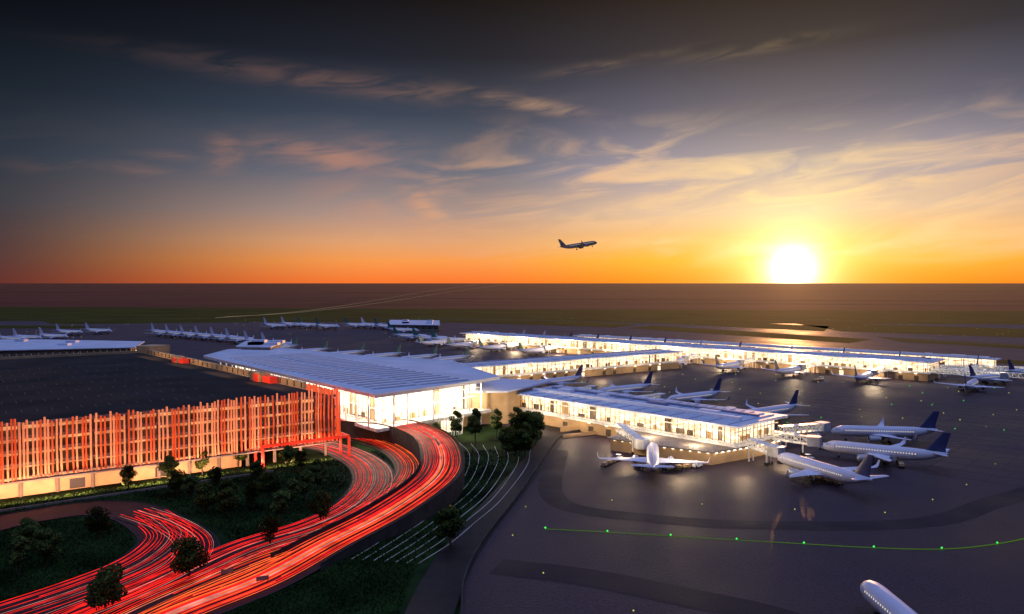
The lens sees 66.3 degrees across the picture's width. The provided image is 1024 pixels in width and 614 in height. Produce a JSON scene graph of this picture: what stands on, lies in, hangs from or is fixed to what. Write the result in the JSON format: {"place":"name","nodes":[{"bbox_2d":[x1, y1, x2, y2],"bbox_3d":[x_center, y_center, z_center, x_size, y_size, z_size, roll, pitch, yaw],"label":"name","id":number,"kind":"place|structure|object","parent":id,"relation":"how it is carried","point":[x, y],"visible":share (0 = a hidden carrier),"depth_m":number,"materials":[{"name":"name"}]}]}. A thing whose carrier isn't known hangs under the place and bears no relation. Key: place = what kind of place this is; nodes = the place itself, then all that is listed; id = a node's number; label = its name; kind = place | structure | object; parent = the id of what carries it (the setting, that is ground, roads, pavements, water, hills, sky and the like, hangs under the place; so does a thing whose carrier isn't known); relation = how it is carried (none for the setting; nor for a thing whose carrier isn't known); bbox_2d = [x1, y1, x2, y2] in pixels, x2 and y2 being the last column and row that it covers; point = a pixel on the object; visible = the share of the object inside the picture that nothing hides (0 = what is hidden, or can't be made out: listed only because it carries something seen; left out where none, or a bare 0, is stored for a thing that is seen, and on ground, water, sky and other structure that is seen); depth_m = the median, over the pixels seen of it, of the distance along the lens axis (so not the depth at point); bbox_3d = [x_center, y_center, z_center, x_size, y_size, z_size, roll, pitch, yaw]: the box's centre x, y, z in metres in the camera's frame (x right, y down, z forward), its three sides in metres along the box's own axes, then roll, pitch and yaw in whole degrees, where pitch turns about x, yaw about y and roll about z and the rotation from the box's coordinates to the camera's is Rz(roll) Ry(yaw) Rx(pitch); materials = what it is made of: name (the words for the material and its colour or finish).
{"place":"outdoors","nodes":[
{"label":"outdoors","id":0,"kind":"place"},
{"bbox_2d":[0,500,199,613],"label":"exit road","id":1,"kind":"structure","parent":0,"point":[117,508],"depth_m":175.01,"materials":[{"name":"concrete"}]},
{"bbox_2d":[1,509,192,613],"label":"light trails","id":2,"kind":"object","parent":1,"relation":"on","point":[104,566],"visible":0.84,"depth_m":159.47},
{"bbox_2d":[47,508,219,613],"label":"merge road","id":3,"kind":"structure","parent":0,"point":[176,532],"depth_m":177.16,"materials":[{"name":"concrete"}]},
{"bbox_2d":[46,508,213,613],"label":"light trails","id":4,"kind":"object","parent":3,"relation":"on","point":[152,570],"visible":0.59,"depth_m":159.24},
{"bbox_2d":[58,441,395,613],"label":"garage road","id":5,"kind":"structure","parent":0,"point":[386,477],"depth_m":200.58,"materials":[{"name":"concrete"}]},
{"bbox_2d":[62,442,391,613],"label":"light trails","id":6,"kind":"object","parent":5,"relation":"on","point":[260,534],"visible":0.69,"depth_m":182.17,"materials":[{"name":"red"}]},
{"bbox_2d":[104,438,417,613],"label":"arrivals road","id":7,"kind":"structure","parent":0,"point":[397,465],"depth_m":244.62,"materials":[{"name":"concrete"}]},
{"bbox_2d":[112,438,418,613],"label":"light trails","id":8,"kind":"object","parent":7,"relation":"on","point":[251,555],"visible":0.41,"depth_m":161.07,"materials":[{"name":"red"}]},
{"bbox_2d":[0,425,542,613],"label":"lawn","id":9,"kind":"structure","parent":0,"point":[486,438],"depth_m":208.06,"materials":[{"name":"plant"}]},
{"bbox_2d":[8,536,31,574],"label":"deciduous tree","id":10,"kind":"object","parent":9,"relation":"on","point":[21,548],"visible":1,"depth_m":160.03,"materials":[{"name":"green plant"}]},
{"bbox_2d":[12,517,41,546],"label":"deciduous tree","id":11,"kind":"object","parent":9,"relation":"on","point":[30,526],"visible":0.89,"depth_m":173.96,"materials":[{"name":"green plant"}]},
{"bbox_2d":[33,527,62,565],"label":"deciduous tree","id":12,"kind":"object","parent":9,"relation":"on","point":[47,542],"visible":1,"depth_m":165.06,"materials":[{"name":"green plant"}]},
{"bbox_2d":[83,505,112,538],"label":"deciduous tree","id":13,"kind":"object","parent":9,"relation":"on","point":[99,523],"visible":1,"depth_m":182.74,"materials":[{"name":"green plant"}]},
{"bbox_2d":[83,563,127,611],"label":"deciduous tree","id":14,"kind":"object","parent":9,"relation":"on","point":[106,587],"visible":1,"depth_m":141.23,"materials":[{"name":"green plant"}]},
{"bbox_2d":[119,464,137,489],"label":"deciduous tree","id":15,"kind":"object","parent":9,"relation":"on","point":[129,474],"visible":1,"depth_m":226.20,"materials":[{"name":"green plant"}]},
{"bbox_2d":[0,470,272,511],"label":"wall","id":16,"kind":"structure","parent":9,"relation":"on","point":[85,498],"depth_m":219.38,"materials":[{"name":"concrete"}]},
{"bbox_2d":[156,455,179,477],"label":"deciduous tree","id":17,"kind":"object","parent":9,"relation":"on","point":[169,464],"visible":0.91,"depth_m":235.07,"materials":[{"name":"green plant"}]},
{"bbox_2d":[0,344,340,498],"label":"parking garage","id":18,"kind":"structure","parent":9,"relation":"on","point":[77,420],"depth_m":254.01,"materials":[{"name":"concrete"}]},
{"bbox_2d":[166,469,187,494],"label":"deciduous tree","id":19,"kind":"object","parent":9,"relation":"on","point":[175,481],"visible":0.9,"depth_m":220.94,"materials":[{"name":"green plant"}]},
{"bbox_2d":[169,537,209,578],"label":"deciduous tree","id":20,"kind":"object","parent":9,"relation":"on","point":[188,557],"visible":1,"depth_m":157.24,"materials":[{"name":"green plant"}]},
{"bbox_2d":[180,474,200,499],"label":"deciduous tree","id":21,"kind":"object","parent":9,"relation":"on","point":[191,480],"visible":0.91,"depth_m":214.16,"materials":[{"name":"green plant"}]},
{"bbox_2d":[195,450,209,474],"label":"deciduous tree","id":22,"kind":"object","parent":9,"relation":"on","point":[200,463],"visible":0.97,"depth_m":243.98,"materials":[{"name":"green plant"}]},
{"bbox_2d":[193,481,218,512],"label":"deciduous tree","id":23,"kind":"object","parent":9,"relation":"on","point":[205,498],"visible":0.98,"depth_m":202.50,"materials":[{"name":"green plant"}]},
{"bbox_2d":[207,466,222,486],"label":"deciduous tree","id":24,"kind":"object","parent":9,"relation":"on","point":[216,475],"visible":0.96,"depth_m":226.19,"materials":[{"name":"green plant"}]},
{"bbox_2d":[215,487,240,517],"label":"deciduous tree","id":25,"kind":"object","parent":9,"relation":"on","point":[229,500],"visible":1,"depth_m":198.00,"materials":[{"name":"green plant"}]},
{"bbox_2d":[218,478,238,491],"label":"deciduous tree","id":26,"kind":"object","parent":9,"relation":"on","point":[226,482],"visible":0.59,"depth_m":211.54,"materials":[{"name":"green plant"}]},
{"bbox_2d":[243,480,263,508],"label":"deciduous tree","id":27,"kind":"object","parent":9,"relation":"on","point":[249,490],"visible":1,"depth_m":206.28,"materials":[{"name":"green plant"}]},
{"bbox_2d":[249,460,266,481],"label":"deciduous tree","id":28,"kind":"object","parent":9,"relation":"on","point":[256,467],"visible":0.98,"depth_m":235.37,"materials":[{"name":"green plant"}]},
{"bbox_2d":[258,514,280,546],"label":"deciduous tree","id":29,"kind":"object","parent":9,"relation":"on","point":[271,523],"visible":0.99,"depth_m":176.84,"materials":[{"name":"green plant"}]},
{"bbox_2d":[258,471,281,496],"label":"deciduous tree","id":30,"kind":"object","parent":9,"relation":"on","point":[267,484],"visible":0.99,"depth_m":218.32,"materials":[{"name":"green plant"}]},
{"bbox_2d":[270,490,290,521],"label":"deciduous tree","id":31,"kind":"object","parent":9,"relation":"on","point":[280,507],"visible":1,"depth_m":195.28,"materials":[{"name":"green plant"}]},
{"bbox_2d":[278,445,295,466],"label":"deciduous tree","id":32,"kind":"object","parent":9,"relation":"on","point":[288,452],"visible":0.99,"depth_m":254.71,"materials":[{"name":"green plant"}]},
{"bbox_2d":[285,478,299,507],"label":"deciduous tree","id":33,"kind":"object","parent":9,"relation":"on","point":[293,485],"visible":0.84,"depth_m":207.62,"materials":[{"name":"green plant"}]},
{"bbox_2d":[294,449,309,470],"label":"deciduous tree","id":34,"kind":"object","parent":9,"relation":"on","point":[300,456],"visible":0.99,"depth_m":248.67,"materials":[{"name":"green plant"}]},
{"bbox_2d":[254,432,350,462],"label":"red entrance canopy","id":35,"kind":"object","parent":9,"relation":"on","point":[339,437],"visible":0.8,"depth_m":263.20,"materials":[{"name":"metal"}]},
{"bbox_2d":[298,470,313,500],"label":"deciduous tree","id":36,"kind":"object","parent":9,"relation":"on","point":[306,479],"visible":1,"depth_m":213.76,"materials":[{"name":"green plant"}]},
{"bbox_2d":[309,464,327,489],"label":"deciduous tree","id":37,"kind":"object","parent":9,"relation":"on","point":[317,470],"visible":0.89,"depth_m":225.23,"materials":[{"name":"green plant"}]},
{"bbox_2d":[307,489,332,521],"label":"deciduous tree","id":38,"kind":"object","parent":9,"relation":"on","point":[320,502],"visible":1,"depth_m":195.31,"materials":[{"name":"green plant"}]},
{"bbox_2d":[352,444,529,563],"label":"lit kerb lines","id":39,"kind":"object","parent":9,"relation":"on","point":[458,510],"visible":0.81,"depth_m":204.75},
{"bbox_2d":[433,505,466,546],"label":"deciduous tree","id":40,"kind":"object","parent":9,"relation":"on","point":[449,518],"visible":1,"depth_m":176.72,"materials":[{"name":"green plant"}]},
{"bbox_2d":[448,411,462,437],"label":"deciduous tree","id":41,"kind":"object","parent":9,"relation":"on","point":[455,425],"visible":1,"depth_m":294.68,"materials":[{"name":"green plant"}]},
{"bbox_2d":[467,408,482,444],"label":"deciduous tree","id":42,"kind":"object","parent":9,"relation":"on","point":[474,424],"visible":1,"depth_m":288.34,"materials":[{"name":"green plant"}]},
{"bbox_2d":[489,408,502,438],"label":"deciduous tree","id":43,"kind":"object","parent":9,"relation":"on","point":[496,422],"visible":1,"depth_m":300.85,"materials":[{"name":"green plant"}]},
{"bbox_2d":[498,428,512,457],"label":"deciduous tree","id":44,"kind":"object","parent":9,"relation":"on","point":[504,438],"visible":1,"depth_m":266.01,"materials":[{"name":"green plant"}]},
{"bbox_2d":[510,430,531,456],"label":"deciduous tree","id":45,"kind":"object","parent":9,"relation":"on","point":[516,442],"visible":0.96,"depth_m":268.83,"materials":[{"name":"green plant"}]},
{"bbox_2d":[511,412,535,448],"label":"deciduous tree","id":46,"kind":"object","parent":9,"relation":"on","point":[518,420],"visible":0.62,"depth_m":281.46,"materials":[{"name":"green plant"}]},
{"bbox_2d":[517,422,531,456],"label":"deciduous tree","id":47,"kind":"object","parent":9,"relation":"on","point":[526,432],"visible":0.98,"depth_m":269.14,"materials":[{"name":"green plant"}]},
{"bbox_2d":[527,411,544,444],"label":"deciduous tree","id":48,"kind":"object","parent":9,"relation":"on","point":[537,422],"visible":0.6,"depth_m":286.73,"materials":[{"name":"green plant"}]},
{"bbox_2d":[560,425,595,437],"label":"ramp wall","id":49,"kind":"structure","parent":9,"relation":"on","point":[567,428],"depth_m":308.18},
{"bbox_2d":[404,425,564,613],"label":"service road","id":50,"kind":"structure","parent":0,"point":[438,590],"depth_m":179.95,"materials":[{"name":"asphalt"}]},
{"bbox_2d":[7,287,1012,305],"bbox_3d":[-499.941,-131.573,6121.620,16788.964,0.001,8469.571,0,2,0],"label":"farm track","id":51,"kind":"structure","parent":0,"point":[585,291],"depth_m":3122.78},
{"bbox_2d":[0,283,1023,310],"bbox_3d":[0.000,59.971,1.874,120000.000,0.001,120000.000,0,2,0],"label":"ground","id":52,"kind":"structure","parent":0,"point":[799,296],"depth_m":3621.70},
{"bbox_2d":[236,339,284,349],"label":"terminal annex","id":53,"kind":"object","parent":52,"relation":"on","point":[259,344],"visible":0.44,"depth_m":474.31,"materials":[{"name":"metal"}]},
{"bbox_2d":[135,413,464,613],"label":"elevated road","id":54,"kind":"structure","parent":52,"relation":"on","point":[449,492],"depth_m":196.26,"materials":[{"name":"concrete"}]},
{"bbox_2d":[140,413,459,613],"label":"light trails","id":55,"kind":"object","parent":54,"relation":"on","point":[279,564],"visible":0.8,"depth_m":177.79,"materials":[{"name":"red"}]},
{"bbox_2d":[154,462,448,613],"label":"light trails","id":56,"kind":"object","parent":54,"relation":"on","point":[267,568],"visible":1,"depth_m":157.85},
{"bbox_2d":[165,435,444,613],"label":"light trails","id":57,"kind":"object","parent":54,"relation":"on","point":[224,592],"visible":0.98,"depth_m":172.84,"materials":[{"name":"red"}]},
{"bbox_2d":[203,348,551,434],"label":"airport terminal","id":58,"kind":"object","parent":52,"relation":"on","point":[383,390],"visible":0.73,"depth_m":331.83,"materials":[{"name":"white metal"}]},
{"bbox_2d":[389,320,439,330],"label":"hangar building","id":59,"kind":"structure","parent":52,"relation":"on","point":[425,325],"depth_m":970.98,"materials":[{"name":"metal"}]},
{"bbox_2d":[0,321,1023,613],"bbox_3d":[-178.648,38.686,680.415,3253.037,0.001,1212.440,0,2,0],"label":"apron","id":60,"kind":"object","parent":52,"relation":"on","point":[814,573],"visible":0.44,"depth_m":217.51,"materials":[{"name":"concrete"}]},
{"bbox_2d":[0,326,92,328],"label":"grass island","id":61,"kind":"structure","parent":60,"relation":"on","point":[7,327],"depth_m":1043.57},
{"bbox_2d":[0,339,144,356],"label":"terminal","id":62,"kind":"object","parent":60,"relation":"on","point":[19,347],"visible":0.51,"depth_m":600.39,"materials":[{"name":"metal"}]},
{"bbox_2d":[42,318,269,323],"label":"grass island","id":63,"kind":"structure","parent":60,"relation":"on","point":[124,321],"depth_m":1235.86,"materials":[{"name":"plant"}]},
{"bbox_2d":[402,345,439,358],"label":"parked airliner","id":64,"kind":"object","parent":60,"relation":"on","point":[429,356],"visible":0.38,"depth_m":589.50,"materials":[{"name":"metal"}]},
{"bbox_2d":[433,346,472,360],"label":"parked airliner","id":65,"kind":"object","parent":60,"relation":"on","point":[460,357],"visible":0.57,"depth_m":579.45,"materials":[{"name":"metal"}]},
{"bbox_2d":[475,339,509,351],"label":"parked airliner","id":66,"kind":"object","parent":60,"relation":"on","point":[502,347],"visible":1,"depth_m":674.33,"materials":[{"name":"metal"}]},
{"bbox_2d":[461,430,580,613],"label":"retaining wall","id":67,"kind":"structure","parent":60,"relation":"on","point":[497,521],"depth_m":196.32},
{"bbox_2d":[513,342,547,354],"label":"parked airliner","id":68,"kind":"object","parent":60,"relation":"on","point":[541,350],"visible":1,"depth_m":645.18,"materials":[{"name":"metal"}]},
{"bbox_2d":[43,318,1021,345],"bbox_3d":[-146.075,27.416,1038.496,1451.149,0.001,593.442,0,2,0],"label":"taxiway shoulder lines","id":69,"kind":"object","parent":60,"relation":"on","point":[583,321],"visible":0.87,"depth_m":1066.58,"materials":[{"name":"paint"}]},
{"bbox_2d":[447,319,637,326],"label":"grass island","id":70,"kind":"structure","parent":60,"relation":"on","point":[537,323],"depth_m":1145.40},
{"bbox_2d":[541,364,588,385],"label":"parked airliner","id":71,"kind":"object","parent":60,"relation":"on","point":[565,380],"visible":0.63,"depth_m":448.13,"materials":[{"name":"metal"}]},
{"bbox_2d":[599,371,659,394],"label":"parked airliner","id":72,"kind":"object","parent":60,"relation":"on","point":[627,389],"visible":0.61,"depth_m":412.33,"materials":[{"name":"metal"}]},
{"bbox_2d":[616,423,648,454],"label":"jet bridge","id":73,"kind":"structure","parent":60,"relation":"on","point":[639,442],"depth_m":273.20,"materials":[{"name":"white metal"}]},
{"bbox_2d":[516,385,787,464],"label":"concourse","id":74,"kind":"structure","parent":60,"relation":"on","point":[681,430],"depth_m":287.31,"materials":[{"name":"white metal"}]},
{"bbox_2d":[597,442,709,470],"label":"parked airliner","id":75,"kind":"object","parent":60,"relation":"on","point":[652,460],"visible":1,"depth_m":248.69,"materials":[{"name":"metal"}]},
{"bbox_2d":[664,460,702,470],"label":"baggage train","id":76,"kind":"object","parent":60,"relation":"on","point":[686,466],"visible":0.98,"depth_m":251.38,"materials":[{"name":"white metal"}]},
{"bbox_2d":[563,315,825,330],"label":"grass island","id":77,"kind":"structure","parent":60,"relation":"on","point":[710,323],"depth_m":1174.05,"materials":[{"name":"plant"}]},
{"bbox_2d":[667,378,729,403],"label":"parked airliner","id":78,"kind":"object","parent":60,"relation":"on","point":[695,397],"visible":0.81,"depth_m":382.87,"materials":[{"name":"metal"}]},
{"bbox_2d":[460,331,944,380],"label":"concourse","id":79,"kind":"structure","parent":60,"relation":"on","point":[900,367],"depth_m":556.22,"materials":[{"name":"glass"}]},
{"bbox_2d":[701,355,749,370],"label":"parked airliner","id":80,"kind":"object","parent":60,"relation":"on","point":[729,365],"visible":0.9,"depth_m":523.66,"materials":[{"name":"metal"}]},
{"bbox_2d":[632,326,869,342],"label":"grass island","id":81,"kind":"structure","parent":60,"relation":"on","point":[772,335],"depth_m":903.06,"materials":[{"name":"plant"}]},
{"bbox_2d":[489,450,1023,613],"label":"taxiway","id":82,"kind":"structure","parent":60,"relation":"on","point":[550,491],"depth_m":191.67,"materials":[{"name":"asphalt"}]},
{"bbox_2d":[747,438,785,465],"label":"jet bridge","id":83,"kind":"structure","parent":60,"relation":"on","point":[774,450],"depth_m":257.92,"materials":[{"name":"white metal"}]},
{"bbox_2d":[746,389,812,420],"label":"parked airliner","id":84,"kind":"object","parent":60,"relation":"on","point":[792,404],"visible":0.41,"depth_m":344.44,"materials":[{"name":"metal"}]},
{"bbox_2d":[761,360,810,376],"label":"parked airliner","id":85,"kind":"object","parent":60,"relation":"on","point":[789,370],"visible":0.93,"depth_m":496.79,"materials":[{"name":"metal"}]},
{"bbox_2d":[573,334,1001,369],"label":"concourse wing","id":86,"kind":"structure","parent":60,"relation":"on","point":[959,359],"depth_m":595.34,"materials":[{"name":"metal"}]},
{"bbox_2d":[554,529,1023,549],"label":"taxi centre line","id":87,"kind":"object","parent":60,"relation":"on","point":[798,543],"visible":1,"depth_m":181.22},
{"bbox_2d":[772,430,821,454],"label":"jet bridge","id":88,"kind":"structure","parent":60,"relation":"on","point":[814,440],"depth_m":272.48,"materials":[{"name":"white metal"}]},
{"bbox_2d":[777,421,830,446],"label":"jet bridge","id":89,"kind":"structure","parent":60,"relation":"on","point":[822,426],"depth_m":293.66,"materials":[{"name":"white metal"}]},
{"bbox_2d":[597,375,1023,487],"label":"apron joints","id":90,"kind":"object","parent":60,"relation":"on","point":[878,423],"visible":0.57,"depth_m":345.29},
{"bbox_2d":[777,452,887,482],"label":"parked airliner","id":91,"kind":"object","parent":60,"relation":"on","point":[809,466],"visible":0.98,"depth_m":231.42,"materials":[{"name":"metal"}]},
{"bbox_2d":[831,365,892,382],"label":"parked airliner","id":92,"kind":"object","parent":60,"relation":"on","point":[869,375],"visible":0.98,"depth_m":464.81,"materials":[{"name":"metal"}]},
{"bbox_2d":[822,432,950,464],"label":"parked airliner","id":93,"kind":"object","parent":60,"relation":"on","point":[936,448],"visible":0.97,"depth_m":257.46,"materials":[{"name":"metal"}]},
{"bbox_2d":[831,411,944,443],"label":"parked airliner","id":94,"kind":"object","parent":60,"relation":"on","point":[880,431],"visible":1,"depth_m":292.93,"materials":[{"name":"metal"}]},
{"bbox_2d":[860,580,916,613],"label":"parked airliner","id":95,"kind":"object","parent":60,"relation":"on","point":[880,598],"visible":1,"depth_m":136.06,"materials":[{"name":"metal"}]},
{"bbox_2d":[789,322,1023,337],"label":"grass island","id":96,"kind":"structure","parent":60,"relation":"on","point":[946,330],"depth_m":999.15,"materials":[{"name":"plant"}]},
{"bbox_2d":[880,337,1023,348],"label":"grass island","id":97,"kind":"structure","parent":60,"relation":"on","point":[960,343],"depth_m":769.79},
{"bbox_2d":[929,368,1008,382],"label":"jet bridge","id":98,"kind":"structure","parent":60,"relation":"on","point":[1003,375],"depth_m":470.96,"materials":[{"name":"white metal"}]},
{"bbox_2d":[933,374,1005,391],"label":"parked airliner","id":99,"kind":"object","parent":60,"relation":"on","point":[971,384],"visible":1,"depth_m":428.36,"materials":[{"name":"metal"}]},
{"bbox_2d":[931,366,1023,378],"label":"jet bridge","id":100,"kind":"structure","parent":60,"relation":"on","point":[976,370],"depth_m":474.83,"materials":[{"name":"white metal"}]},
{"bbox_2d":[940,364,1023,376],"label":"jet bridge","id":101,"kind":"structure","parent":60,"relation":"on","point":[983,368],"depth_m":497.36,"materials":[{"name":"white metal"}]},
{"bbox_2d":[961,365,1014,384],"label":"parked airliner","id":102,"kind":"object","parent":60,"relation":"on","point":[982,378],"visible":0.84,"depth_m":458.96,"materials":[{"name":"metal"}]},
{"bbox_2d":[461,349,683,379],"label":"connector concourse","id":103,"kind":"structure","parent":52,"relation":"on","point":[596,364],"depth_m":499.06,"materials":[{"name":"glass"}]},
{"bbox_2d":[0,307,1023,323],"bbox_3d":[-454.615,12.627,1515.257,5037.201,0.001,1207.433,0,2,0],"label":"grass field","id":104,"kind":"structure","parent":0,"point":[557,315],"depth_m":1469.37,"materials":[{"name":"plant"}]},
{"bbox_2d":[371,313,518,318],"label":"grass island","id":105,"kind":"structure","parent":104,"relation":"on","point":[447,316],"depth_m":1381.30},
{"bbox_2d":[0,0,1023,282],"label":"sky","id":106,"kind":"structure","parent":0,"point":[142,141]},
{"bbox_2d":[558,239,596,249],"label":"flying airliner","id":107,"kind":"object","parent":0,"point":[577,245],"visible":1,"depth_m":714.62,"materials":[{"name":"metal"}]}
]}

